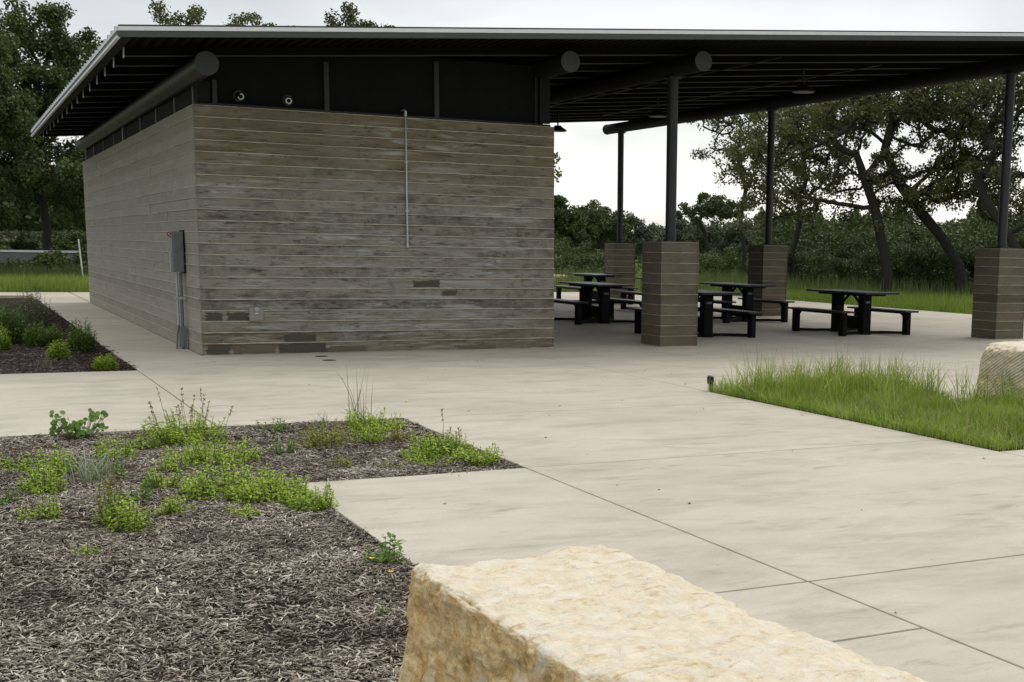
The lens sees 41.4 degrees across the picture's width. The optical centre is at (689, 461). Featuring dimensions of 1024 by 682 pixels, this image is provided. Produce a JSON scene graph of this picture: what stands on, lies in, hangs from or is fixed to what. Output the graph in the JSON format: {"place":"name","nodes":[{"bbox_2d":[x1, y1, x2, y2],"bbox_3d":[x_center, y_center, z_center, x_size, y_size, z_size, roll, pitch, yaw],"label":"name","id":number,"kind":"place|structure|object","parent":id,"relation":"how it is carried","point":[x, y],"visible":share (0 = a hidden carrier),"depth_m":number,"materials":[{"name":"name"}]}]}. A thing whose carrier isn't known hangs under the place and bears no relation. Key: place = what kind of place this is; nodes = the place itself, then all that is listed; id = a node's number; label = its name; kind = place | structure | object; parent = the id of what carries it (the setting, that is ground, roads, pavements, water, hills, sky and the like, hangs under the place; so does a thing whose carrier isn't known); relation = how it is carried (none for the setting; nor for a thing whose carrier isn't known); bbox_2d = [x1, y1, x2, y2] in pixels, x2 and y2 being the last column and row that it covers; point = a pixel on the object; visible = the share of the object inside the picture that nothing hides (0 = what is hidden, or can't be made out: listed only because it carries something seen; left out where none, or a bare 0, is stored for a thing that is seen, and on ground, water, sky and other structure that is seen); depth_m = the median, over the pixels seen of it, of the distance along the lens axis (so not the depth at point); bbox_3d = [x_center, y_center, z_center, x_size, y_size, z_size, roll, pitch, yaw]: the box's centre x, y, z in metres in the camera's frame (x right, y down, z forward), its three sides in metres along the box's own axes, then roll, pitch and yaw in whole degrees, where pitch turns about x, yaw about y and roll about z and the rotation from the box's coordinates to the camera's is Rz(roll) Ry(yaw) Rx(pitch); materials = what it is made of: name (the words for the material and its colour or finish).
{"place":"outdoors","nodes":[
{"label":"outdoors","id":0,"kind":"place"},
{"bbox_2d":[0,271,88,291],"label":"meadow grass","id":1,"kind":"structure","parent":0,"point":[50,283],"depth_m":39.42,"materials":[{"name":"green plant"}]},
{"bbox_2d":[0,260,88,278],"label":"tall grass","id":2,"kind":"structure","parent":0,"point":[20,270],"depth_m":44.55,"materials":[{"name":"green plant"}]},
{"bbox_2d":[0,299,136,373],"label":"mulch ground","id":3,"kind":"structure","parent":0,"point":[10,304],"depth_m":18.11,"materials":[{"name":"brown wood"}]},
{"bbox_2d":[0,324,11,350],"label":"bush","id":4,"kind":"object","parent":3,"relation":"on","point":[4,343],"visible":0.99,"depth_m":19.07,"materials":[{"name":"green plant"}]},
{"bbox_2d":[0,298,29,343],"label":"bush","id":5,"kind":"object","parent":3,"relation":"on","point":[15,331],"visible":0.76,"depth_m":20.34,"materials":[{"name":"green plant"}]},
{"bbox_2d":[15,279,51,330],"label":"bush","id":6,"kind":"object","parent":3,"relation":"on","point":[30,318],"visible":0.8,"depth_m":23.11,"materials":[{"name":"green plant"}]},
{"bbox_2d":[22,319,64,347],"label":"bush","id":7,"kind":"object","parent":3,"relation":"on","point":[42,338],"visible":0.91,"depth_m":19.83,"materials":[{"name":"green plant"}]},
{"bbox_2d":[45,338,71,359],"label":"bush","id":8,"kind":"object","parent":3,"relation":"on","point":[54,351],"visible":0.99,"depth_m":17.90,"materials":[{"name":"green plant"}]},
{"bbox_2d":[64,317,97,352],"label":"bush","id":9,"kind":"object","parent":3,"relation":"on","point":[79,342],"visible":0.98,"depth_m":18.91,"materials":[{"name":"green plant"}]},
{"bbox_2d":[91,353,119,370],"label":"bush","id":10,"kind":"object","parent":3,"relation":"on","point":[108,363],"visible":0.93,"depth_m":16.44,"materials":[{"name":"green plant"}]},
{"bbox_2d":[0,418,526,681],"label":"mulch ground","id":11,"kind":"structure","parent":0,"point":[269,628],"depth_m":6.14,"materials":[{"name":"brown wood"}]},
{"bbox_2d":[0,452,32,471],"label":"perennial","id":12,"kind":"object","parent":11,"relation":"on","point":[21,466],"visible":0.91,"depth_m":9.32,"materials":[{"name":"green plant"}]},
{"bbox_2d":[16,489,62,521],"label":"perennial","id":13,"kind":"object","parent":11,"relation":"on","point":[43,512],"visible":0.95,"depth_m":7.66,"materials":[{"name":"green plant"}]},
{"bbox_2d":[16,458,69,495],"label":"perennial","id":14,"kind":"object","parent":11,"relation":"on","point":[33,480],"visible":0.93,"depth_m":8.49,"materials":[{"name":"green plant"}]},
{"bbox_2d":[23,444,81,475],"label":"perennial","id":15,"kind":"object","parent":11,"relation":"on","point":[56,460],"visible":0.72,"depth_m":9.17,"materials":[{"name":"green plant"}]},
{"bbox_2d":[49,408,108,439],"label":"broadleaf plant","id":16,"kind":"object","parent":11,"relation":"on","point":[93,416],"visible":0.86,"depth_m":10.74,"materials":[{"name":"green plant"}]},
{"bbox_2d":[33,444,128,485],"bbox_3d":[-4.006,0.010,8.892,0.575,0.292,0.602,4,10,19],"label":"silvery tuft","id":17,"kind":"object","parent":11,"relation":"on","point":[86,478],"visible":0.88,"depth_m":8.88,"materials":[{"name":"green plant"}]},
{"bbox_2d":[86,458,129,481],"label":"perennial","id":18,"kind":"object","parent":11,"relation":"on","point":[119,470],"visible":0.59,"depth_m":8.96,"materials":[{"name":"green plant"}]},
{"bbox_2d":[87,459,133,527],"bbox_3d":[-3.266,0.188,7.575,0.244,0.383,0.249,2,9,7],"label":"perennial","id":19,"kind":"object","parent":11,"relation":"on","point":[106,514],"visible":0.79,"depth_m":7.58,"materials":[{"name":"green plant"}]},
{"bbox_2d":[92,430,139,459],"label":"perennial","id":20,"kind":"object","parent":11,"relation":"on","point":[128,451],"visible":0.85,"depth_m":9.84,"materials":[{"name":"green plant"}]},
{"bbox_2d":[104,490,153,533],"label":"perennial","id":21,"kind":"object","parent":11,"relation":"on","point":[131,522],"visible":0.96,"depth_m":7.42,"materials":[{"name":"green plant"}]},
{"bbox_2d":[132,429,160,449],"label":"perennial","id":22,"kind":"object","parent":11,"relation":"on","point":[139,442],"visible":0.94,"depth_m":10.37,"materials":[{"name":"green plant"}]},
{"bbox_2d":[139,468,183,490],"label":"perennial","id":23,"kind":"object","parent":11,"relation":"on","point":[156,481],"visible":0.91,"depth_m":8.71,"materials":[{"name":"green plant"}]},
{"bbox_2d":[147,451,188,472],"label":"perennial","id":24,"kind":"object","parent":11,"relation":"on","point":[171,465],"visible":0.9,"depth_m":9.36,"materials":[{"name":"green plant"}]},
{"bbox_2d":[154,489,194,516],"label":"perennial","id":25,"kind":"object","parent":11,"relation":"on","point":[174,506],"visible":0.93,"depth_m":7.88,"materials":[{"name":"green plant"}]},
{"bbox_2d":[140,387,232,446],"bbox_3d":[-4.042,-0.360,10.702,0.668,0.462,0.719,-4,10,-29],"label":"perennial","id":26,"kind":"object","parent":11,"relation":"on","point":[169,439],"visible":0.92,"depth_m":10.70,"materials":[{"name":"green plant"}]},
{"bbox_2d":[159,430,269,467],"bbox_3d":[-3.466,-0.095,9.774,0.660,0.256,0.711,3,9,14],"label":"perennial","id":27,"kind":"object","parent":11,"relation":"on","point":[204,454],"visible":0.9,"depth_m":9.69,"materials":[{"name":"green plant"}]},
{"bbox_2d":[175,456,282,500],"bbox_3d":[-2.945,0.103,8.564,0.657,0.255,0.694,-4,10,-29],"label":"perennial","id":28,"kind":"object","parent":11,"relation":"on","point":[209,486],"visible":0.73,"depth_m":8.49,"materials":[{"name":"green plant"}]},
{"bbox_2d":[225,500,261,518],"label":"perennial","id":29,"kind":"object","parent":11,"relation":"on","point":[243,512],"visible":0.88,"depth_m":7.83,"materials":[{"name":"green plant"}]},
{"bbox_2d":[225,464,312,506],"bbox_3d":[-2.604,0.160,8.302,0.552,0.250,0.521,-4,10,-29],"label":"perennial","id":30,"kind":"object","parent":11,"relation":"on","point":[278,493],"visible":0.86,"depth_m":8.28,"materials":[{"name":"green plant"}]},
{"bbox_2d":[256,417,288,432],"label":"perennial","id":31,"kind":"object","parent":11,"relation":"on","point":[279,428],"visible":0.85,"depth_m":11.37,"materials":[{"name":"green plant"}]},
{"bbox_2d":[270,434,297,455],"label":"perennial","id":32,"kind":"object","parent":11,"relation":"on","point":[291,449],"visible":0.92,"depth_m":10.17,"materials":[{"name":"green plant"}]},
{"bbox_2d":[284,482,339,513],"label":"perennial","id":33,"kind":"object","parent":11,"relation":"on","point":[315,505],"visible":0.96,"depth_m":8.05,"materials":[{"name":"green plant"}]},
{"bbox_2d":[290,418,362,448],"bbox_3d":[-2.898,-0.219,10.578,0.499,0.255,0.505,6,10,30],"label":"perennial","id":34,"kind":"object","parent":11,"relation":"on","point":[314,440],"visible":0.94,"depth_m":10.54,"materials":[{"name":"green plant"}]},
{"bbox_2d":[334,366,372,423],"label":"seed grass","id":35,"kind":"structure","parent":11,"relation":"on","point":[357,404],"depth_m":11.70,"materials":[{"name":"plant"}]},
{"bbox_2d":[349,421,388,443],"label":"perennial","id":36,"kind":"object","parent":11,"relation":"on","point":[365,437],"visible":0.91,"depth_m":10.89,"materials":[{"name":"green plant"}]},
{"bbox_2d":[339,407,406,433],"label":"perennial","id":37,"kind":"object","parent":11,"relation":"on","point":[372,423],"visible":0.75,"depth_m":11.53,"materials":[{"name":"green plant"}]},
{"bbox_2d":[362,532,405,564],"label":"perennial","id":38,"kind":"object","parent":11,"relation":"on","point":[384,552],"visible":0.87,"depth_m":6.72,"materials":[{"name":"green plant"}]},
{"bbox_2d":[386,425,418,441],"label":"perennial","id":39,"kind":"object","parent":11,"relation":"on","point":[395,435],"visible":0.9,"depth_m":10.93,"materials":[{"name":"green plant"}]},
{"bbox_2d":[406,449,451,465],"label":"perennial","id":40,"kind":"object","parent":11,"relation":"on","point":[417,460],"visible":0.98,"depth_m":9.83,"materials":[{"name":"green plant"}]},
{"bbox_2d":[398,431,470,461],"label":"perennial","id":41,"kind":"object","parent":11,"relation":"on","point":[426,443],"visible":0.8,"depth_m":10.10,"materials":[{"name":"green plant"}]},
{"bbox_2d":[422,408,474,455],"bbox_3d":[-1.860,-0.218,10.285,0.440,0.387,0.396,-4,10,-29],"label":"perennial","id":42,"kind":"object","parent":11,"relation":"on","point":[440,444],"visible":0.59,"depth_m":10.27,"materials":[{"name":"green plant"}]},
{"bbox_2d":[450,443,503,466],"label":"perennial","id":43,"kind":"object","parent":11,"relation":"on","point":[492,458],"visible":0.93,"depth_m":9.89,"materials":[{"name":"green plant"}]},
{"bbox_2d":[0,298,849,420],"bbox_3d":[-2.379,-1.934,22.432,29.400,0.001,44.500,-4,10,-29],"label":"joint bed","id":44,"kind":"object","parent":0,"point":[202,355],"depth_m":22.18,"materials":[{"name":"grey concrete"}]},
{"bbox_2d":[0,292,1023,681],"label":"concrete paving","id":45,"kind":"structure","parent":0,"point":[852,536],"depth_m":10.05,"materials":[{"name":"grey concrete"}]},
{"bbox_2d":[31,24,1023,354],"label":"park shelter","id":46,"kind":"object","parent":45,"relation":"on","point":[291,220],"visible":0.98,"depth_m":20.09,"materials":[{"name":"concrete"}]},
{"bbox_2d":[167,230,185,273],"bbox_3d":[-7.495,-3.051,19.473,0.246,0.628,0.368,-4,10,-29],"label":"electric disconnect","id":47,"kind":"object","parent":46,"relation":"attached to","point":[177,254],"visible":1,"depth_m":19.34,"materials":[{"name":"grey paint"}]},
{"bbox_2d":[174,272,186,348],"bbox_3d":[-7.444,-2.189,19.539,0.176,1.130,0.108,-4,10,-29],"label":"conduit run","id":48,"kind":"object","parent":46,"relation":"attached to","point":[182,341],"visible":0.95,"depth_m":19.55,"materials":[{"name":"grey metal"}]},
{"bbox_2d":[249,307,263,320],"bbox_3d":[-6.101,-2.076,18.827,0.190,0.199,0.084,-4,10,-29],"label":"outlet box","id":49,"kind":"object","parent":46,"relation":"attached to","point":[255,313],"visible":1,"depth_m":18.82,"materials":[{"name":"white paint"}]},
{"bbox_2d":[401,109,408,247],"bbox_3d":[-4.187,-4.155,19.657,0.056,1.998,0.206,-4,10,-29],"label":"wall conduit","id":50,"kind":"object","parent":46,"relation":"attached to","point":[406,162],"depth_m":19.57,"materials":[{"name":"grey metal"}]},
{"bbox_2d":[791,68,814,93],"bbox_3d":[2.061,-6.883,24.122,0.440,0.432,0.440,-4,10,-29],"label":"pendant light","id":51,"kind":"object","parent":46,"relation":"hanging from","point":[802,88],"visible":1,"depth_m":24.05,"materials":[{"name":"metal"}]},
{"bbox_2d":[554,273,638,303],"bbox_3d":[-2.675,-4.869,37.678,1.800,0.820,2.000,-4,10,-29],"label":"picnic table","id":52,"kind":"object","parent":45,"relation":"on","point":[588,277],"visible":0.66,"depth_m":37.34,"materials":[{"name":"black metal"}]},
{"bbox_2d":[554,282,641,324],"bbox_3d":[-2.000,-3.367,28.359,1.800,0.820,2.000,-4,10,-29],"label":"picnic table","id":53,"kind":"object","parent":45,"relation":"on","point":[586,311],"visible":0.84,"depth_m":28.01,"materials":[{"name":"black metal"}]},
{"bbox_2d":[615,277,699,310],"bbox_3d":[-0.654,-4.253,34.048,1.800,0.820,2.000,-4,10,-29],"label":"picnic table","id":54,"kind":"object","parent":45,"relation":"on","point":[623,296],"visible":0.21,"depth_m":34.31,"materials":[{"name":"black metal"}]},
{"bbox_2d":[627,290,763,337],"bbox_3d":[0.093,-2.728,24.599,1.800,0.820,2.000,-4,10,-29],"label":"picnic table","id":55,"kind":"object","parent":45,"relation":"on","point":[705,318],"visible":0.55,"depth_m":24.21,"materials":[{"name":"black metal"}]},
{"bbox_2d":[698,282,794,322],"bbox_3d":[1.072,-3.562,29.920,1.800,0.820,2.000,-4,10,-29],"label":"picnic table","id":56,"kind":"object","parent":45,"relation":"on","point":[747,298],"visible":0.84,"depth_m":29.54,"materials":[{"name":"black metal"}]},
{"bbox_2d":[785,289,918,335],"bbox_3d":[3.165,-2.924,26.160,1.800,0.820,2.000,-4,10,-29],"label":"picnic table","id":57,"kind":"object","parent":45,"relation":"on","point":[843,323],"visible":1,"depth_m":25.86,"materials":[{"name":"black metal"}]},
{"bbox_2d":[0,0,1023,236],"label":"sky","id":58,"kind":"structure","parent":0,"point":[588,164],"materials":[{"name":"white"}]},
{"bbox_2d":[554,253,736,276],"bbox_3d":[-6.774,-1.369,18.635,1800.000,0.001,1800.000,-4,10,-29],"label":"ground","id":59,"kind":"structure","parent":0,"point":[636,261],"depth_m":137.10,"materials":[{"name":"green plant"}]},
{"bbox_2d":[0,258,38,273],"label":"shrub","id":60,"kind":"object","parent":59,"relation":"on","point":[17,262],"visible":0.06,"depth_m":45.71,"materials":[{"name":"green plant"}]},
{"bbox_2d":[0,8,52,225],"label":"oak tree","id":61,"kind":"object","parent":59,"relation":"on","point":[14,104],"visible":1,"depth_m":46.85,"materials":[{"name":"green plant"}]},
{"bbox_2d":[0,250,78,265],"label":"boundary wall","id":62,"kind":"structure","parent":59,"relation":"on","point":[21,255],"depth_m":46.98,"materials":[{"name":"white paint"}]},
{"bbox_2d":[0,154,85,231],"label":"thicket","id":63,"kind":"object","parent":59,"relation":"on","point":[28,221],"visible":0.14,"depth_m":67.31,"materials":[{"name":"green plant"}]},
{"bbox_2d":[0,0,94,249],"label":"oak tree","id":64,"kind":"object","parent":59,"relation":"on","point":[55,41],"visible":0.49,"depth_m":50.21,"materials":[{"name":"green plant"}]},
{"bbox_2d":[32,247,74,271],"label":"shrub","id":65,"kind":"object","parent":59,"relation":"on","point":[51,258],"visible":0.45,"depth_m":46.15,"materials":[{"name":"green plant"}]},
{"bbox_2d":[36,229,85,250],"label":"shrub","id":66,"kind":"object","parent":59,"relation":"on","point":[65,241],"visible":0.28,"depth_m":58.66,"materials":[{"name":"green plant"}]},
{"bbox_2d":[37,26,103,217],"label":"oak tree","id":67,"kind":"object","parent":59,"relation":"on","point":[88,37],"visible":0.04,"depth_m":54.68,"materials":[{"name":"green plant"}]},
{"bbox_2d":[71,244,87,270],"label":"shrub","id":68,"kind":"object","parent":59,"relation":"on","point":[84,257],"visible":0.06,"depth_m":46.83,"materials":[{"name":"green plant"}]},
{"bbox_2d":[148,0,294,25],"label":"oak tree","id":69,"kind":"object","parent":59,"relation":"on","point":[194,14],"visible":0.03,"depth_m":50.52,"materials":[{"name":"green plant"}]},
{"bbox_2d":[323,1,395,26],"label":"oak tree","id":70,"kind":"object","parent":59,"relation":"on","point":[350,11],"visible":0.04,"depth_m":55.73,"materials":[{"name":"green plant"}]},
{"bbox_2d":[0,218,753,259],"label":"distant woodland","id":71,"kind":"object","parent":59,"relation":"on","point":[9,236],"visible":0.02,"depth_m":127.56,"materials":[{"name":"green plant"}]},
{"bbox_2d":[554,236,603,274],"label":"shrub","id":72,"kind":"object","parent":59,"relation":"on","point":[581,251],"visible":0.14,"depth_m":72.74,"materials":[{"name":"green plant"}]},
{"bbox_2d":[554,194,605,247],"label":"oak tree","id":73,"kind":"object","parent":59,"relation":"on","point":[578,225],"visible":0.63,"depth_m":89.53,"materials":[{"name":"green plant"}]},
{"bbox_2d":[555,199,637,252],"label":"oak tree","id":74,"kind":"object","parent":59,"relation":"on","point":[609,232],"visible":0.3,"depth_m":92.95,"materials":[{"name":"green plant"}]},
{"bbox_2d":[559,251,641,274],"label":"shrub","id":75,"kind":"object","parent":59,"relation":"on","point":[583,262],"visible":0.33,"depth_m":68.01,"materials":[{"name":"green plant"}]},
{"bbox_2d":[586,216,657,254],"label":"tree","id":76,"kind":"object","parent":59,"relation":"on","point":[642,233],"visible":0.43,"depth_m":117.53,"materials":[{"name":"green plant"}]},
{"bbox_2d":[651,217,728,254],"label":"tree","id":77,"kind":"object","parent":59,"relation":"on","point":[683,226],"visible":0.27,"depth_m":113.74,"materials":[{"name":"green plant"}]},
{"bbox_2d":[676,192,747,252],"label":"oak tree","id":78,"kind":"object","parent":59,"relation":"on","point":[718,207],"visible":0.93,"depth_m":76.12,"materials":[{"name":"green plant"}]},
{"bbox_2d":[682,217,753,258],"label":"shrub","id":79,"kind":"object","parent":59,"relation":"on","point":[730,237],"visible":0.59,"depth_m":107.92,"materials":[{"name":"green plant"}]},
{"bbox_2d":[698,245,747,279],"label":"shrub","id":80,"kind":"object","parent":59,"relation":"on","point":[710,262],"visible":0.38,"depth_m":60.94,"materials":[{"name":"green plant"}]},
{"bbox_2d":[688,107,803,277],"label":"oak tree","id":81,"kind":"object","parent":59,"relation":"on","point":[734,120],"visible":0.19,"depth_m":56.45,"materials":[{"name":"green plant"}]},
{"bbox_2d":[749,93,893,284],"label":"oak tree","id":82,"kind":"object","parent":59,"relation":"on","point":[817,158],"visible":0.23,"depth_m":51.38,"materials":[{"name":"green plant"}]},
{"bbox_2d":[787,241,866,285],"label":"shrub","id":83,"kind":"object","parent":59,"relation":"on","point":[805,268],"visible":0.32,"depth_m":52.49,"materials":[{"name":"green plant"}]},
{"bbox_2d":[809,253,914,289],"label":"shrub","id":84,"kind":"object","parent":59,"relation":"on","point":[827,265],"visible":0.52,"depth_m":50.03,"materials":[{"name":"green plant"}]},
{"bbox_2d":[715,84,1022,291],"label":"oak tree","id":85,"kind":"object","parent":59,"relation":"on","point":[756,145],"visible":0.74,"depth_m":45.42,"materials":[{"name":"green plant"}]},
{"bbox_2d":[834,226,937,285],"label":"shrub","id":86,"kind":"object","parent":59,"relation":"on","point":[914,234],"visible":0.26,"depth_m":51.42,"materials":[{"name":"green plant"}]},
{"bbox_2d":[753,203,1023,262],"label":"thicket","id":87,"kind":"object","parent":59,"relation":"on","point":[968,230],"visible":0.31,"depth_m":59.85,"materials":[{"name":"green plant"}]},
{"bbox_2d":[814,72,1023,294],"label":"oak tree","id":88,"kind":"object","parent":59,"relation":"on","point":[933,227],"visible":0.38,"depth_m":46.04,"materials":[{"name":"green plant"}]},
{"bbox_2d":[874,235,982,289],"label":"shrub","id":89,"kind":"object","parent":59,"relation":"on","point":[911,257],"visible":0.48,"depth_m":48.44,"materials":[{"name":"green plant"}]},
{"bbox_2d":[917,243,995,292],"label":"shrub","id":90,"kind":"object","parent":59,"relation":"on","point":[969,258],"visible":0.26,"depth_m":47.48,"materials":[{"name":"green plant"}]},
{"bbox_2d":[937,234,1023,292],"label":"shrub","id":91,"kind":"object","parent":59,"relation":"on","point":[989,242],"visible":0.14,"depth_m":47.30,"materials":[{"name":"green plant"}]},
{"bbox_2d":[937,72,1023,248],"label":"oak tree","id":92,"kind":"object","parent":59,"relation":"on","point":[992,171],"visible":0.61,"depth_m":42.95,"materials":[{"name":"green plant"}]},
{"bbox_2d":[398,545,927,681],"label":"limestone boulder","id":93,"kind":"object","parent":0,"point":[600,613],"visible":1,"depth_m":4.15,"materials":[{"name":"beige stone"}]},
{"bbox_2d":[555,278,972,313],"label":"meadow grass","id":94,"kind":"structure","parent":0,"point":[948,303],"depth_m":40.79,"materials":[{"name":"green plant"}]},
{"bbox_2d":[554,264,973,297],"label":"tall grass","id":95,"kind":"structure","parent":0,"point":[855,285],"depth_m":47.79,"materials":[{"name":"green plant"}]},
{"bbox_2d":[699,378,1023,451],"bbox_3d":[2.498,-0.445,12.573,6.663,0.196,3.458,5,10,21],"label":"edge grass","id":96,"kind":"structure","parent":0,"point":[815,408],"depth_m":12.49,"materials":[{"name":"green plant"}]},
{"bbox_2d":[713,352,1023,422],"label":"grass tuft","id":97,"kind":"object","parent":96,"relation":"on","point":[792,383],"visible":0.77,"depth_m":14.42,"materials":[{"name":"green plant"}]},
{"bbox_2d":[737,339,1023,422],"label":"seed stalk","id":98,"kind":"object","parent":96,"relation":"on","point":[793,371],"visible":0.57,"depth_m":14.54,"materials":[{"name":"plant"}]},
{"bbox_2d":[974,341,1023,402],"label":"limestone boulder","id":99,"kind":"object","parent":96,"relation":"on","point":[1013,355],"visible":0.66,"depth_m":14.40,"materials":[{"name":"beige stone"}]},
{"bbox_2d":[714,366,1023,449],"bbox_3d":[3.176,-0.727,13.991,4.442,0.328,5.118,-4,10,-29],"label":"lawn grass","id":100,"kind":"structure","parent":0,"point":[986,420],"depth_m":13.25,"materials":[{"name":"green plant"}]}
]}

